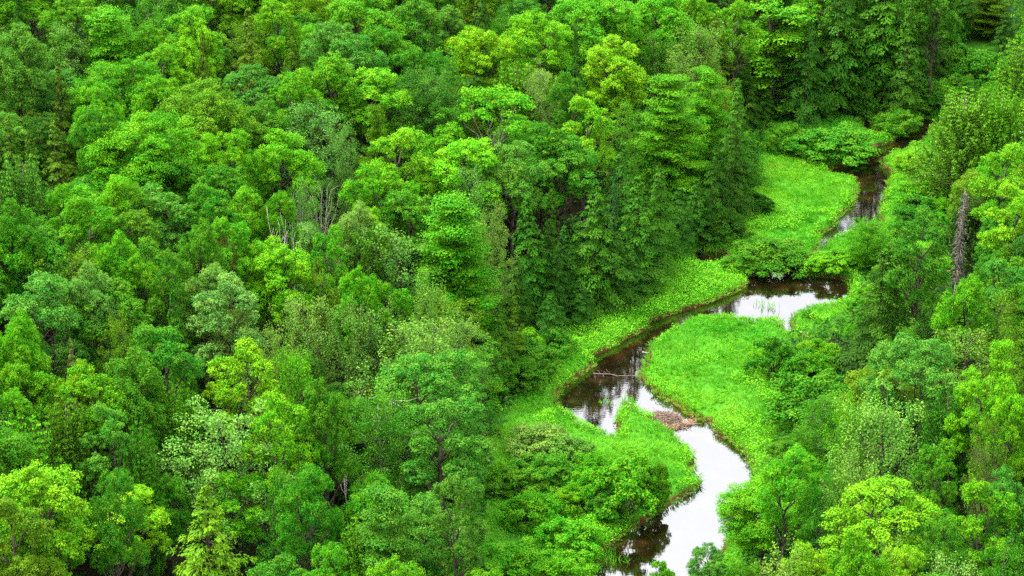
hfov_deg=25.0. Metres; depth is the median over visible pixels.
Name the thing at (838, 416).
aspen tree
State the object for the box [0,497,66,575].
maple tree
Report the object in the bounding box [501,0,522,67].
spruce tree
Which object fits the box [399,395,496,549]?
maple tree
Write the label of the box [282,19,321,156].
hemlock tree
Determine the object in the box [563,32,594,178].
hemlock tree
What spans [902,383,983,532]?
pine tree
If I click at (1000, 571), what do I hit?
birch tree
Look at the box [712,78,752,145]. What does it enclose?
birch tree
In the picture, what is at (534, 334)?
bush
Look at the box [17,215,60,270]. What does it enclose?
maple tree
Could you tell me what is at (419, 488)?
hemlock tree
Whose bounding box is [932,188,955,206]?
bush
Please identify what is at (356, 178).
pine tree
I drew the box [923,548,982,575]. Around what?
aspen tree
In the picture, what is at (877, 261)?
bush
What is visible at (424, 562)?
hemlock tree
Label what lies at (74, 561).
maple tree
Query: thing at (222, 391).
maple tree
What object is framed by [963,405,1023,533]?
birch tree
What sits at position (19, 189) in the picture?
pine tree
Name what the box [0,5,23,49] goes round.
birch tree
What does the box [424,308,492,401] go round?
birch tree
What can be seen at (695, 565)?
maple tree
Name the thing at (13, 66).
tree
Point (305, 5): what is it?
birch tree
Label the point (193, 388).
hemlock tree
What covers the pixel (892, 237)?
bush
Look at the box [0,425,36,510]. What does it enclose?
maple tree
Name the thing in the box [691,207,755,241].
bush
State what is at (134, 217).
maple tree
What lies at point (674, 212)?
bush
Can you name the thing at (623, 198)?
hemlock tree
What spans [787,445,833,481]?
bush
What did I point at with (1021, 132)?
pine tree
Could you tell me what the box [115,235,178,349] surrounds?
maple tree
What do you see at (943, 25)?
maple tree
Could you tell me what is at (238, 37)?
birch tree
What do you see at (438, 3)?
hemlock tree
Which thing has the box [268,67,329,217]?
maple tree
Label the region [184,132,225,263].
beech tree
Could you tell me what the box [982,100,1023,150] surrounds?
maple tree
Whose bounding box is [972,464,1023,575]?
maple tree
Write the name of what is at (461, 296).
hemlock tree
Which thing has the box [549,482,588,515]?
bush
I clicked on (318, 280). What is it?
birch tree
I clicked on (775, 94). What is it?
bush
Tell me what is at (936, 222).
bush
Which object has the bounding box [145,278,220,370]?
maple tree
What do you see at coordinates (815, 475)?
bush
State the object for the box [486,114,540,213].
maple tree
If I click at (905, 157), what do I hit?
bush
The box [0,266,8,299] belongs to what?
maple tree
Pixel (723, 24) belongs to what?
maple tree
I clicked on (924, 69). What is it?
hemlock tree
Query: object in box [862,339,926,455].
pine tree
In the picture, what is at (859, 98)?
hemlock tree
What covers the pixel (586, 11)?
maple tree
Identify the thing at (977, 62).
bush
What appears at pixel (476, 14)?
hemlock tree
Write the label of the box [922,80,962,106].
bush
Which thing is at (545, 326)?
hemlock tree
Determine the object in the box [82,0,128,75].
hemlock tree
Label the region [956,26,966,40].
bush
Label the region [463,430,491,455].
bush
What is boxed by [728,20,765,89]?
maple tree
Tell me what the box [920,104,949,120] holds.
bush
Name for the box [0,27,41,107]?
pine tree
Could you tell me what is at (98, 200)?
maple tree
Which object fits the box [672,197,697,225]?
bush
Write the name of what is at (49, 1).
birch tree
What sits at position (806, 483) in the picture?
bush
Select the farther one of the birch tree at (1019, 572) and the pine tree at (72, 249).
the pine tree at (72, 249)
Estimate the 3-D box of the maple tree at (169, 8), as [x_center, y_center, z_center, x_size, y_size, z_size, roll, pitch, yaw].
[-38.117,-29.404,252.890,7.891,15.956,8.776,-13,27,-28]
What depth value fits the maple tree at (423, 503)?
165.98 m
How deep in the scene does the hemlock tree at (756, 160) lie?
254.93 m
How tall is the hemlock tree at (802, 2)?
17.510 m
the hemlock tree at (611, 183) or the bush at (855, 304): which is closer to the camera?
the bush at (855, 304)
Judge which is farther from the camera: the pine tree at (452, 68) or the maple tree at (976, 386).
the pine tree at (452, 68)
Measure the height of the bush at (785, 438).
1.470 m
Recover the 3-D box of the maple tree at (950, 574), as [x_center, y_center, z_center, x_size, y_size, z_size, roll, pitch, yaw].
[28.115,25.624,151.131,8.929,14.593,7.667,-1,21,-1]
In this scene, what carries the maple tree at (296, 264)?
on the ground at (974, 42)
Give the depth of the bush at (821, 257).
233.04 m
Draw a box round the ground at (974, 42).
[0,0,1023,575]
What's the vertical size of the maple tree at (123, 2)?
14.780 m
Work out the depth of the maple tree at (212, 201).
201.71 m
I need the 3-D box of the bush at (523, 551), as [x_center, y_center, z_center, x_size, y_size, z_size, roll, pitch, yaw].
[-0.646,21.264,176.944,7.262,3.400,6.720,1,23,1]
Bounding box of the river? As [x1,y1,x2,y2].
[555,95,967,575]
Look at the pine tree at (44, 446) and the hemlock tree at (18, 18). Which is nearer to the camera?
the pine tree at (44, 446)
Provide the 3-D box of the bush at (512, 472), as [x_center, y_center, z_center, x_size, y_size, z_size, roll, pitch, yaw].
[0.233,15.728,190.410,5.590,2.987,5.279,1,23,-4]
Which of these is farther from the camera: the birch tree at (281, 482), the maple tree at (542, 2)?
the maple tree at (542, 2)
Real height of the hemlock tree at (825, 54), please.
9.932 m
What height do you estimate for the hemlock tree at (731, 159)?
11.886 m
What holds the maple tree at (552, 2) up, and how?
on the ground at (974, 42)
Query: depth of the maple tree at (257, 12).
254.05 m
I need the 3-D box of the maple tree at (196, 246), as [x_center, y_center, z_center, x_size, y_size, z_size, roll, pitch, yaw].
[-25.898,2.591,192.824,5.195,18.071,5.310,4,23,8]
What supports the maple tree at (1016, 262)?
on the ground at (974, 42)
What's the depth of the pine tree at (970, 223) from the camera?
227.69 m
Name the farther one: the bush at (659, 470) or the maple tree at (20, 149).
the maple tree at (20, 149)
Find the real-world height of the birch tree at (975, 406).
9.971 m
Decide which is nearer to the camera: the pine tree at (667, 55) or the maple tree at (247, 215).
the maple tree at (247, 215)
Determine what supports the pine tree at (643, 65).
on the ground at (974, 42)
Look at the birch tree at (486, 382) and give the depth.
195.69 m
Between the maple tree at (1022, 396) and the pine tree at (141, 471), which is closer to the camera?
the pine tree at (141, 471)
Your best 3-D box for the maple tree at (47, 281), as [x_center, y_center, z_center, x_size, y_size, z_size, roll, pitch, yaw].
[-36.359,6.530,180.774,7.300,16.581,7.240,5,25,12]
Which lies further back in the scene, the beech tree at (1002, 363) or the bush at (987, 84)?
the bush at (987, 84)
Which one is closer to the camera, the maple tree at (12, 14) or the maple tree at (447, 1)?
the maple tree at (12, 14)
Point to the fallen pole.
(616, 375)
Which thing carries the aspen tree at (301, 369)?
on the ground at (974, 42)
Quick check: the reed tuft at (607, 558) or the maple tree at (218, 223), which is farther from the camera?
the maple tree at (218, 223)
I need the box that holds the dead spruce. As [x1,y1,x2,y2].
[947,191,969,295]
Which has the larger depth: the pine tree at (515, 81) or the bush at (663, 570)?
the pine tree at (515, 81)
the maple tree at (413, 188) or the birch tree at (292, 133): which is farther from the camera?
the birch tree at (292, 133)
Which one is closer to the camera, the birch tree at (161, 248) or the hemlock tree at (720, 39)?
the birch tree at (161, 248)
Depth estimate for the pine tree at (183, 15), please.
249.41 m
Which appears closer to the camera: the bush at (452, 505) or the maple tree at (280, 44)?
the bush at (452, 505)
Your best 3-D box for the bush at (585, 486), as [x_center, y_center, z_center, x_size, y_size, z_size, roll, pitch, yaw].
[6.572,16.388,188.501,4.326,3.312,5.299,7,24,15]
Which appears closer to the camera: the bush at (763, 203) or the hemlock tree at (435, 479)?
the hemlock tree at (435, 479)
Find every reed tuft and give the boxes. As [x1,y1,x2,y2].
[596,548,630,568]
[618,395,639,410]
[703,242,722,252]
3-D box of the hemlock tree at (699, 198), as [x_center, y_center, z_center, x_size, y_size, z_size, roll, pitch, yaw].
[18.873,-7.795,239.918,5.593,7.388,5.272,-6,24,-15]
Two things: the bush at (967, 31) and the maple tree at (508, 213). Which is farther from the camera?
the bush at (967, 31)
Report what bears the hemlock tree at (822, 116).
on the ground at (974, 42)
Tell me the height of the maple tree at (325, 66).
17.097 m
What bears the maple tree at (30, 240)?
on the ground at (974, 42)
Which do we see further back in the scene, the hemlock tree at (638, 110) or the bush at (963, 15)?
the bush at (963, 15)
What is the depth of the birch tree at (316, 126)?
226.07 m
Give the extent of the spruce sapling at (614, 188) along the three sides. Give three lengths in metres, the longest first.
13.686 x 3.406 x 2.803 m
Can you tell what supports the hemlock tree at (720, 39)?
on the ground at (974, 42)
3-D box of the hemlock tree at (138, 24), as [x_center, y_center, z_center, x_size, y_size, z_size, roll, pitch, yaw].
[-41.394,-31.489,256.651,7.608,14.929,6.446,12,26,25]
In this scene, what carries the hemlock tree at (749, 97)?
on the ground at (974, 42)
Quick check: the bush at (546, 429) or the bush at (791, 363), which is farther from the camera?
the bush at (791, 363)
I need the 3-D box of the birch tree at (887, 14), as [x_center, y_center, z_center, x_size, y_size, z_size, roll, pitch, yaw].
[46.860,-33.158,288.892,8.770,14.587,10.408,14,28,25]
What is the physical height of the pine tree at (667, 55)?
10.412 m
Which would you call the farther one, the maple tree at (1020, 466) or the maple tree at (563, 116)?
the maple tree at (563, 116)
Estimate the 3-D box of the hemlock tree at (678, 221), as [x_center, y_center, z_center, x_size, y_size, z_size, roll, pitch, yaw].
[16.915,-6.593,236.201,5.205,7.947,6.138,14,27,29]
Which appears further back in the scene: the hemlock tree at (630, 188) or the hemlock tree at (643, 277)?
the hemlock tree at (630, 188)
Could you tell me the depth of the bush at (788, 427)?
198.89 m
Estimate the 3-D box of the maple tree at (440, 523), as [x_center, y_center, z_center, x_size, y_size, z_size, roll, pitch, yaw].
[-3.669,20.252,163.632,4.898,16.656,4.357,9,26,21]
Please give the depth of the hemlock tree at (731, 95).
270.60 m
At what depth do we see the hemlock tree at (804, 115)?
272.62 m
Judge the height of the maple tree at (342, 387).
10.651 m
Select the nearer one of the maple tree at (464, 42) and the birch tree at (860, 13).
the maple tree at (464, 42)
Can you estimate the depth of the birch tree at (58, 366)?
184.07 m
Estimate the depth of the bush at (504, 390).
204.98 m
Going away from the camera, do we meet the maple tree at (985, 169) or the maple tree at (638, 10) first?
the maple tree at (985, 169)
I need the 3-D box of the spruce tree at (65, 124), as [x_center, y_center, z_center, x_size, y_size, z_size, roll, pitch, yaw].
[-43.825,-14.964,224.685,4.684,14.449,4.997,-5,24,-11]
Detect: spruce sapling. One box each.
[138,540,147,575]
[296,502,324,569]
[597,170,622,278]
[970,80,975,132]
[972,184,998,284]
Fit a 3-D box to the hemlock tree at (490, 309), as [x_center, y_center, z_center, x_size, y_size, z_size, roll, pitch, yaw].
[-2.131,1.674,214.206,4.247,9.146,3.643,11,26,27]
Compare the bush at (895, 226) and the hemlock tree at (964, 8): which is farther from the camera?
the hemlock tree at (964, 8)
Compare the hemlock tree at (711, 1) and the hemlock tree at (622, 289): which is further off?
the hemlock tree at (711, 1)
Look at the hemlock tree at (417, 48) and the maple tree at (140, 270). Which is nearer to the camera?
the maple tree at (140, 270)
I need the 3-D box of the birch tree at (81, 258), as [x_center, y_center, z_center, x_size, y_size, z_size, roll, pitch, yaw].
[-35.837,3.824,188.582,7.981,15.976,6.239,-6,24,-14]
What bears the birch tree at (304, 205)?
on the ground at (974, 42)
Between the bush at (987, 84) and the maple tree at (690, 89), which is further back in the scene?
the bush at (987, 84)
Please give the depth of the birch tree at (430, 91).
234.50 m
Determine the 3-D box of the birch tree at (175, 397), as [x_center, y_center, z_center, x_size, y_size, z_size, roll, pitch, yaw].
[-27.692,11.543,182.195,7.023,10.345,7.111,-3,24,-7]
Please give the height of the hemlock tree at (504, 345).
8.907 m
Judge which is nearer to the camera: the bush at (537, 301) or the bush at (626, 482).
the bush at (626, 482)
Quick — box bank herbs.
[458,61,1018,575]
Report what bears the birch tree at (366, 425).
on the ground at (974, 42)
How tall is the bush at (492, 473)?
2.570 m
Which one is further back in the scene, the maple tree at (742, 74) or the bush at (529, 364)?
the maple tree at (742, 74)
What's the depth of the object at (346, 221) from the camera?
204.19 m
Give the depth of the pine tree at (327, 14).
261.66 m
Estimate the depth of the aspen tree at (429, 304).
196.66 m
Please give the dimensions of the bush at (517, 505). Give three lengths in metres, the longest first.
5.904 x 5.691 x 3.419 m
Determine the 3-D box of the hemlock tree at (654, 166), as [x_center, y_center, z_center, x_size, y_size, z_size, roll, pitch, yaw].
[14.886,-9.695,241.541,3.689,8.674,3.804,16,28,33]
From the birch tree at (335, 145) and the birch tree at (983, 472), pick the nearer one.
the birch tree at (983, 472)
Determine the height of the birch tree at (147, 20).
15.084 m
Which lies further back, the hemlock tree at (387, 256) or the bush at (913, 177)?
the bush at (913, 177)
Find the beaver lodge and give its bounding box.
[643,405,701,430]
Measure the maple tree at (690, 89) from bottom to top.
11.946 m
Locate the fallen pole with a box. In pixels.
[593,372,638,376]
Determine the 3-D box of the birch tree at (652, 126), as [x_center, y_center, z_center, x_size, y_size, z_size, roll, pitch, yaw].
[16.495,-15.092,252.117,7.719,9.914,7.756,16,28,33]
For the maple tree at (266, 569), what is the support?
on the ground at (974, 42)
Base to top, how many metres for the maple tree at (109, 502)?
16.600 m
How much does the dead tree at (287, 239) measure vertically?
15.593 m
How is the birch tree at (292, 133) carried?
on the ground at (974, 42)
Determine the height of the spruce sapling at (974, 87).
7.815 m
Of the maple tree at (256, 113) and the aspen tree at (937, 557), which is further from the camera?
the maple tree at (256, 113)
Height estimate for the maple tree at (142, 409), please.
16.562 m
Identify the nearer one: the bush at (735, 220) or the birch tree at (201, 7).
the bush at (735, 220)
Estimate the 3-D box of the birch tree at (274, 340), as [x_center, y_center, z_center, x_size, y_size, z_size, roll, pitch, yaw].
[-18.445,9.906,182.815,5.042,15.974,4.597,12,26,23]
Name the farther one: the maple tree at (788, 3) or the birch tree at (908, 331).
the maple tree at (788, 3)
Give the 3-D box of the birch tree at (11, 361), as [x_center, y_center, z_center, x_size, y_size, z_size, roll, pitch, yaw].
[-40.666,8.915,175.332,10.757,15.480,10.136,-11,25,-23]
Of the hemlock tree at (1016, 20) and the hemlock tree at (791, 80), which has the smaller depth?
the hemlock tree at (791, 80)
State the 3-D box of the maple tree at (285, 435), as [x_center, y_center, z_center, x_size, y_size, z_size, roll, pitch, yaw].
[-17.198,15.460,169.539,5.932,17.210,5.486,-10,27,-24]
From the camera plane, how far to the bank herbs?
221.43 m
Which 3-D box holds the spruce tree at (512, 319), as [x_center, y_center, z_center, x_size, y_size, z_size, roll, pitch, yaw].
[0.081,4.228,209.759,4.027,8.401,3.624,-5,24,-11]
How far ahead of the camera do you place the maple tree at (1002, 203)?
225.18 m
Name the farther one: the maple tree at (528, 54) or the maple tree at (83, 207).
the maple tree at (528, 54)
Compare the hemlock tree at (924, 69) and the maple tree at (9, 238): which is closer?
the maple tree at (9, 238)
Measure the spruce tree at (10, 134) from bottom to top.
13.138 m
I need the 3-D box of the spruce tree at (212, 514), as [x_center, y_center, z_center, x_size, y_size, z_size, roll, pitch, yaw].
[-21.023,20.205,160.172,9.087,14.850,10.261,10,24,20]
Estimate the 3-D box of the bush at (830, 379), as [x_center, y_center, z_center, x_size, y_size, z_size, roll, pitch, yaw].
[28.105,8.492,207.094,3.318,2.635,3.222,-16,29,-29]
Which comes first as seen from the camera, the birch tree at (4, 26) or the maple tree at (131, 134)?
the maple tree at (131, 134)
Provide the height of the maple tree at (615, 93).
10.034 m
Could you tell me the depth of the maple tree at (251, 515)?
166.42 m
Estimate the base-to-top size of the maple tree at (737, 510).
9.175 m
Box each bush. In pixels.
[408,440,452,463]
[425,567,453,575]
[433,501,481,527]
[438,472,481,500]
[443,515,469,549]
[450,445,479,462]
[457,535,549,575]
[460,566,503,575]
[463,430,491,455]
[467,342,488,364]
[478,377,510,404]
[483,457,547,496]
[484,462,519,494]
[492,488,571,532]
[500,326,547,351]
[500,354,547,392]
[503,421,574,463]
[508,337,564,377]
[519,450,576,491]
[523,292,546,313]
[527,548,600,575]
[533,512,606,564]
[540,433,596,465]
[541,325,571,356]
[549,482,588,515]
[565,469,618,510]
[574,450,614,483]
[575,249,598,268]
[584,448,667,520]
[584,489,627,521]
[636,462,673,507]
[646,560,674,575]
[655,205,692,231]
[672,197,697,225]
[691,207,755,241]
[719,252,758,273]
[723,130,758,151]
[732,234,820,278]
[739,191,775,214]
[741,335,797,376]
[741,533,776,558]
[752,456,789,478]
[755,90,784,104]
[761,368,856,427]
[761,433,803,455]
[762,120,808,154]
[764,440,802,460]
[771,351,825,377]
[773,535,798,564]
[776,556,812,573]
[778,424,803,440]
[781,120,881,165]
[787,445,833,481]
[789,474,812,506]
[792,347,837,376]
[792,352,830,377]
[793,134,838,160]
[796,338,841,368]
[799,413,847,445]
[800,309,814,319]
[801,246,853,273]
[806,426,834,454]
[807,467,831,492]
[812,368,840,383]
[816,383,849,412]
[831,245,875,269]
[841,314,879,336]
[848,295,879,311]
[852,283,884,298]
[860,300,889,325]
[867,257,894,280]
[869,251,893,268]
[872,108,923,137]
[879,230,904,243]
[882,296,908,316]
[884,93,932,111]
[885,238,903,255]
[886,78,945,110]
[886,220,911,232]
[890,194,953,226]
[892,151,924,175]
[893,179,935,206]
[905,229,936,242]
[909,169,949,192]
[916,218,952,243]
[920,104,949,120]
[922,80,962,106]
[924,147,941,164]
[927,306,976,329]
[930,196,952,218]
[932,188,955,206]
[934,43,996,85]
[937,72,979,98]
[937,211,951,228]
[950,4,968,20]
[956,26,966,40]
[959,19,973,38]
[964,51,1012,74]
[970,90,1000,103]
[979,79,994,89]
[985,61,1022,84]
[989,81,1006,98]
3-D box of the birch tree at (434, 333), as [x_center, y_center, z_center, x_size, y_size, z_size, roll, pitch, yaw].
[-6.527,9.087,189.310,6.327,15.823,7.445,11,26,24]
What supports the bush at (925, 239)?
on the ground at (974, 42)
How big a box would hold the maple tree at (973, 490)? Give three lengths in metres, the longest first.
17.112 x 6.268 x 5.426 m
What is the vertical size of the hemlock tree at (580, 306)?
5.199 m
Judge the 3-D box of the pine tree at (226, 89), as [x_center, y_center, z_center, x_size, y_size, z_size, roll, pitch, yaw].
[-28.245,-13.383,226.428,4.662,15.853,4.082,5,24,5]
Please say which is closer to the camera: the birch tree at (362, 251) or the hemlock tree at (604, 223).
the birch tree at (362, 251)
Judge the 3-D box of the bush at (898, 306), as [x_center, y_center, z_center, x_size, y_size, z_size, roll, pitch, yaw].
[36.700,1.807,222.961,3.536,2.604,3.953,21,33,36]
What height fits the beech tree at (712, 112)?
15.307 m
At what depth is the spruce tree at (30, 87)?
226.49 m
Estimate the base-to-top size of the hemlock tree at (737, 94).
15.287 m
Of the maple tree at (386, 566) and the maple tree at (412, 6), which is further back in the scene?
the maple tree at (412, 6)
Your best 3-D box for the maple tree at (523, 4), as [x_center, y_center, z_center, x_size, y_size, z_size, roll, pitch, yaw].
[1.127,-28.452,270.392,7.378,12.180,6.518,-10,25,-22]
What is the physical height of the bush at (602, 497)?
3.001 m
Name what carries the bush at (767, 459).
on the ground at (974, 42)
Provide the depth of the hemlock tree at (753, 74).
276.16 m
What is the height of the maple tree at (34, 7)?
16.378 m
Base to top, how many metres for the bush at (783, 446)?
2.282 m
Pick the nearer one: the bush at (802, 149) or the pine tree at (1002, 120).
the pine tree at (1002, 120)
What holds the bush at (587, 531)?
on the ground at (974, 42)
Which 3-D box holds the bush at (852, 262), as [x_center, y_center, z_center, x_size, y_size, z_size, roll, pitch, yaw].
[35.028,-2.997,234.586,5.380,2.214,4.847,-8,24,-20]
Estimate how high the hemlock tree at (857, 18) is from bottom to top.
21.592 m
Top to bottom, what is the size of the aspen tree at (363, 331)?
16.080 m
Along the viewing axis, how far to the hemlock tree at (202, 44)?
232.05 m
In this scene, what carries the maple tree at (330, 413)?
on the ground at (974, 42)
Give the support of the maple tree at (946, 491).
on the ground at (974, 42)
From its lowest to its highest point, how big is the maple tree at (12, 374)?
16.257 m
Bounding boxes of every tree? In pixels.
[0,0,66,54]
[0,1,26,32]
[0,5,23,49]
[0,22,51,122]
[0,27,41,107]
[0,111,33,187]
[0,113,23,215]
[0,154,56,279]
[0,198,50,299]
[0,223,37,322]
[0,243,21,329]
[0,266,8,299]
[0,269,90,381]
[0,308,52,426]
[0,317,40,453]
[0,343,63,455]
[0,387,42,467]
[0,390,15,460]
[0,412,87,556]
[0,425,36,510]
[0,459,96,575]
[0,493,85,572]
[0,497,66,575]
[1,111,79,207]
[3,0,48,126]
[4,223,82,381]
[14,54,38,144]
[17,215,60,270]
[19,75,55,190]
[23,129,48,214]
[23,328,69,421]
[26,0,100,68]
[29,242,113,377]
[33,67,82,146]
[37,0,103,80]
[37,25,76,119]
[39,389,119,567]
[40,119,76,244]
[42,15,106,142]
[42,174,108,243]
[45,183,94,278]
[47,63,87,188]
[47,183,105,245]
[50,358,105,526]
[50,359,132,545]
[53,194,128,272]
[58,236,105,358]
[64,57,169,145]
[64,260,124,446]
[66,106,128,188]
[66,338,95,493]
[67,13,114,70]
[69,81,124,190]
[70,4,152,93]
[70,71,136,121]
[70,275,156,431]
[75,401,140,575]
[81,0,129,18]
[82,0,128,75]
[84,109,205,223]
[84,466,151,575]
[87,24,135,76]
[87,229,147,359]
[88,208,164,275]
[90,483,172,575]
[92,173,135,340]
[94,203,177,267]
[96,308,154,465]
[99,181,155,255]
[103,345,168,507]
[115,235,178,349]
[116,253,165,350]
[120,0,185,76]
[122,0,169,46]
[122,420,176,575]
[123,132,208,256]
[123,322,209,503]
[124,0,200,33]
[126,23,175,79]
[127,24,183,78]
[128,368,201,468]
[129,181,196,266]
[131,73,191,145]
[133,42,195,108]
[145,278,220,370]
[145,473,191,575]
[146,378,213,526]
[147,76,267,190]
[147,248,201,369]
[149,395,315,570]
[152,0,176,36]
[157,0,221,30]
[160,288,223,471]
[162,4,228,133]
[166,482,257,575]
[167,0,215,54]
[169,16,219,136]
[169,262,248,413]
[170,217,229,407]
[173,180,243,267]
[175,0,251,34]
[182,164,260,303]
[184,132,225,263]
[184,270,268,458]
[190,294,278,441]
[192,45,235,90]
[194,28,213,139]
[194,234,240,377]
[197,471,273,575]
[201,336,287,535]
[203,75,242,196]
[203,216,256,382]
[204,0,245,51]
[207,128,266,275]
[214,0,290,49]
[215,19,274,104]
[217,185,270,326]
[220,146,279,240]
[223,63,296,184]
[228,7,279,148]
[232,14,271,104]
[235,0,271,26]
[238,388,319,574]
[242,99,293,236]
[242,234,295,358]
[245,552,310,575]
[246,243,315,353]
[248,320,303,491]
[250,0,304,103]
[250,128,326,244]
[250,190,301,337]
[251,458,321,575]
[254,336,317,510]
[255,355,331,427]
[257,0,319,16]
[258,95,323,185]
[263,12,327,99]
[264,96,357,219]
[264,292,350,399]
[267,214,286,353]
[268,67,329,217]
[269,0,347,56]
[274,462,344,569]
[278,23,329,82]
[278,49,339,139]
[280,213,294,289]
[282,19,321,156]
[287,51,366,202]
[289,170,327,311]
[289,221,339,362]
[290,190,308,252]
[291,381,375,501]
[294,376,359,567]
[296,20,363,161]
[298,259,348,381]
[303,540,360,575]
[306,224,348,388]
[307,175,339,250]
[315,299,378,406]
[316,0,372,33]
[317,193,352,286]
[319,118,369,223]
[320,33,389,178]
[322,225,392,331]
[323,0,407,133]
[328,293,397,462]
[329,303,388,375]
[329,471,409,556]
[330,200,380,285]
[330,381,434,506]
[331,265,385,387]
[333,67,414,147]
[337,161,408,299]
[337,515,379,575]
[338,154,380,215]
[340,469,347,522]
[343,308,468,468]
[347,203,381,270]
[349,23,423,154]
[351,482,435,575]
[352,16,375,99]
[356,103,393,228]
[356,221,443,367]
[358,214,398,359]
[360,126,437,279]
[363,282,416,444]
[365,553,425,575]
[366,200,401,305]
[368,0,394,28]
[371,189,447,315]
[371,349,489,499]
[372,490,468,575]
[376,1,403,17]
[376,62,476,172]
[378,179,423,316]
[382,47,453,174]
[384,0,446,70]
[388,311,477,453]
[391,0,443,10]
[392,10,434,70]
[393,0,422,75]
[396,267,457,401]
[397,19,426,115]
[397,189,507,347]
[399,154,448,226]
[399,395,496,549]
[399,483,425,559]
[402,250,482,302]
[406,418,449,498]
[406,454,433,526]
[409,291,492,363]
[410,122,472,179]
[415,545,431,575]
[416,0,455,57]
[416,136,504,219]
[418,15,443,129]
[422,4,468,68]
[422,45,478,148]
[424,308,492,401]
[425,473,490,575]
[434,0,455,28]
[434,84,536,221]
[438,148,506,220]
[442,0,500,9]
[442,25,517,138]
[443,0,501,57]
[444,0,498,71]
[447,161,501,276]
[450,286,477,376]
[456,74,498,130]
[457,337,507,434]
[460,0,499,134]
[463,18,494,111]
[463,99,490,191]
[471,198,519,347]
[477,34,522,107]
[478,139,553,278]
[478,163,538,252]
[479,261,509,347]
[479,303,521,390]
[480,59,544,152]
[484,12,533,72]
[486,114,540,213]
[489,0,534,37]
[491,292,528,372]
[493,256,521,330]
[494,0,551,37]
[494,8,573,112]
[495,0,545,18]
[499,257,537,337]
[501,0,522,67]
[503,195,561,324]
[507,60,566,135]
[514,119,577,257]
[514,150,568,239]
[516,0,573,20]
[519,38,568,84]
[522,134,601,261]
[524,70,561,123]
[529,219,556,303]
[533,290,578,355]
[535,12,585,70]
[535,241,581,326]
[536,172,559,276]
[541,225,593,319]
[543,0,644,127]
[546,70,589,214]
[552,20,587,88]
[559,278,601,332]
[562,94,616,243]
[562,185,636,320]
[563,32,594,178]
[566,222,590,287]
[579,34,649,168]
[582,71,646,127]
[583,142,647,259]
[588,227,648,315]
[589,198,613,248]
[592,181,628,252]
[594,1,657,73]
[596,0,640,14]
[596,97,654,196]
[599,176,676,296]
[599,201,636,269]
[616,101,651,200]
[617,248,656,305]
[618,169,648,237]
[625,73,713,204]
[629,26,676,122]
[629,28,658,93]
[633,0,697,95]
[633,104,694,163]
[633,162,685,278]
[635,17,677,85]
[642,159,667,223]
[647,44,704,142]
[655,187,704,261]
[660,0,714,73]
[664,9,733,134]
[664,179,716,249]
[675,65,734,188]
[678,81,730,139]
[684,14,745,133]
[686,542,728,575]
[688,11,729,58]
[693,2,733,48]
[693,37,754,90]
[695,141,734,243]
[697,0,725,27]
[708,79,760,210]
[710,117,761,218]
[712,0,763,115]
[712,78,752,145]
[714,474,817,574]
[716,0,752,17]
[720,0,783,75]
[723,560,761,575]
[724,70,743,124]
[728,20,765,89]
[736,63,761,115]
[740,74,768,130]
[740,128,767,186]
[743,0,823,115]
[750,530,817,575]
[753,71,775,122]
[753,443,824,558]
[772,15,835,128]
[773,539,832,575]
[777,0,828,58]
[778,56,795,97]
[779,0,819,84]
[780,43,814,113]
[785,463,848,572]
[790,0,847,98]
[791,392,853,466]
[796,442,890,575]
[802,0,881,123]
[810,0,830,35]
[811,28,833,97]
[816,0,875,114]
[816,82,838,120]
[816,387,881,533]
[816,472,942,575]
[819,368,945,541]
[821,530,895,575]
[826,245,921,376]
[831,0,876,38]
[831,0,934,115]
[838,33,883,121]
[838,365,924,473]
[839,216,900,267]
[841,0,898,105]
[855,2,905,63]
[856,465,883,574]
[859,332,964,499]
[862,238,952,355]
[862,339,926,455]
[872,536,916,575]
[875,0,928,118]
[875,318,953,396]
[881,0,929,100]
[881,206,950,352]
[881,545,934,575]
[886,239,954,332]
[900,0,963,105]
[900,1,956,45]
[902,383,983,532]
[903,3,952,81]
[904,85,1003,203]
[904,507,971,575]
[907,518,970,575]
[908,438,958,571]
[922,572,953,575]
[923,323,993,414]
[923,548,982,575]
[928,274,995,381]
[935,396,993,499]
[937,189,987,280]
[938,477,1023,575]
[940,0,963,15]
[943,364,1000,546]
[947,168,993,253]
[954,85,1023,188]
[954,433,1008,548]
[955,295,1023,387]
[956,0,980,25]
[962,257,1023,408]
[962,520,1023,575]
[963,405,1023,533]
[966,0,1010,39]
[966,0,1022,37]
[966,249,1003,308]
[966,338,1018,533]
[967,142,1023,224]
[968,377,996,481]
[971,208,1023,262]
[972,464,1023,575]
[974,158,1019,203]
[976,181,1023,311]
[976,376,1023,534]
[976,527,1023,575]
[979,37,1023,116]
[979,256,1023,315]
[981,317,1023,405]
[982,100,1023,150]
[984,188,1020,236]
[986,11,1022,58]
[989,507,1023,575]
[991,279,1023,363]
[995,233,1023,287]
[995,395,1023,482]
[999,0,1023,50]
[1001,167,1023,235]
[1002,0,1023,43]
[1002,2,1023,54]
[1004,13,1023,59]
[1008,151,1023,189]
[1008,334,1023,395]
[1009,123,1023,168]
[1011,426,1023,486]
[1015,100,1023,167]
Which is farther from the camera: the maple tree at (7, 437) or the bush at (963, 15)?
the bush at (963, 15)
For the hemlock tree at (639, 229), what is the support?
on the ground at (974, 42)
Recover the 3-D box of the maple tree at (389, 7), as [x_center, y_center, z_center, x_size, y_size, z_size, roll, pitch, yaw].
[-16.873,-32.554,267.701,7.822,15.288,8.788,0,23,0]
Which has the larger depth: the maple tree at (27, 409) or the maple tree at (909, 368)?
the maple tree at (909, 368)
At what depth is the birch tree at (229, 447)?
167.25 m

